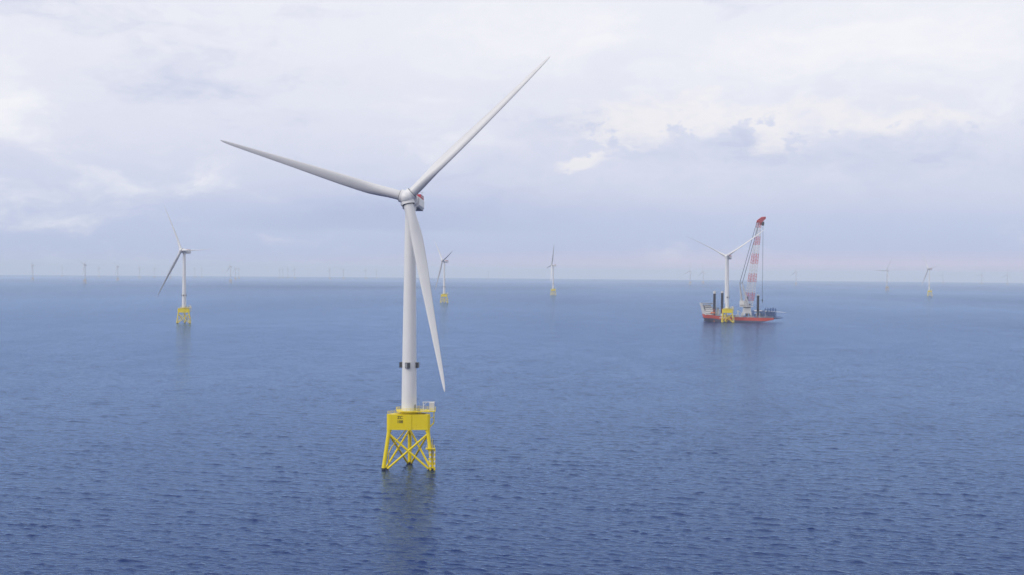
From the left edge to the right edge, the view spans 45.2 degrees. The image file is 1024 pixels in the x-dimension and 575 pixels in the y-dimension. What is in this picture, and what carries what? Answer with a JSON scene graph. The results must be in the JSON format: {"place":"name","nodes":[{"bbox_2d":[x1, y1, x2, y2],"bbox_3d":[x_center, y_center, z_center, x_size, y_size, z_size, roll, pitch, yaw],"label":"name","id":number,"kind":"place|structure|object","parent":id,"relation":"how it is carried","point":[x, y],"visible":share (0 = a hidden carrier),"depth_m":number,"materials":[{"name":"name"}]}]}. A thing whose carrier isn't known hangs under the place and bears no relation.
{"place":"outdoors","nodes":[
{"label":"outdoors","id":0,"kind":"place"},
{"bbox_2d":[0,275,1023,574],"bbox_3d":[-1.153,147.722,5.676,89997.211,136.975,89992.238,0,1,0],"label":"sea","id":1,"kind":"structure","parent":0,"point":[652,427],"depth_m":629.57,"materials":[{"name":"liquid"}]},
{"bbox_2d":[158,209,214,322],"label":"offshore wind turbine","id":2,"kind":"object","parent":1,"relation":"in","point":[184,309],"visible":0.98,"depth_m":1853.34,"materials":[{"name":"white metal"}]},
{"bbox_2d":[220,56,549,469],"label":"offshore wind turbine","id":3,"kind":"object","parent":1,"relation":"in","point":[409,416],"visible":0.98,"depth_m":496.71,"materials":[{"name":"paint"}]},
{"bbox_2d":[435,242,450,302],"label":"offshore wind turbine","id":4,"kind":"object","parent":1,"relation":"in","point":[444,294],"visible":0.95,"depth_m":3215.11,"materials":[{"name":"white metal"}]},
{"bbox_2d":[547,247,555,294],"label":"offshore wind turbine","id":5,"kind":"object","parent":1,"relation":"in","point":[552,289],"visible":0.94,"depth_m":4455.07,"materials":[{"name":"white metal"}]},
{"bbox_2d":[691,229,764,322],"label":"offshore wind turbine","id":6,"kind":"object","parent":1,"relation":"in","point":[726,309],"visible":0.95,"depth_m":2038.32,"materials":[{"name":"white metal"}]},
{"bbox_2d":[700,291,782,322],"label":"jackup vessel","id":7,"kind":"object","parent":1,"relation":"on","point":[710,313],"visible":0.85,"depth_m":2060.08,"materials":[{"name":"red metal"}]},
{"bbox_2d":[739,217,765,315],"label":"ship crane","id":8,"kind":"object","parent":7,"relation":"on","point":[745,305],"visible":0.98,"depth_m":2085.39,"materials":[{"name":"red metal"}]},
{"bbox_2d":[874,258,891,290],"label":"distant wind turbine","id":9,"kind":"object","parent":1,"relation":"in","point":[886,270],"visible":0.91,"depth_m":6598.08,"materials":[{"name":"white metal"}]},
{"bbox_2d":[921,256,932,295],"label":"offshore wind turbine","id":10,"kind":"object","parent":1,"relation":"in","point":[929,269],"visible":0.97,"depth_m":4910.48,"materials":[{"name":"white metal"}]},
{"bbox_2d":[0,0,1023,282],"label":"sky","id":11,"kind":"structure","parent":0,"point":[864,134],"materials":[{"name":"white"}]}
]}

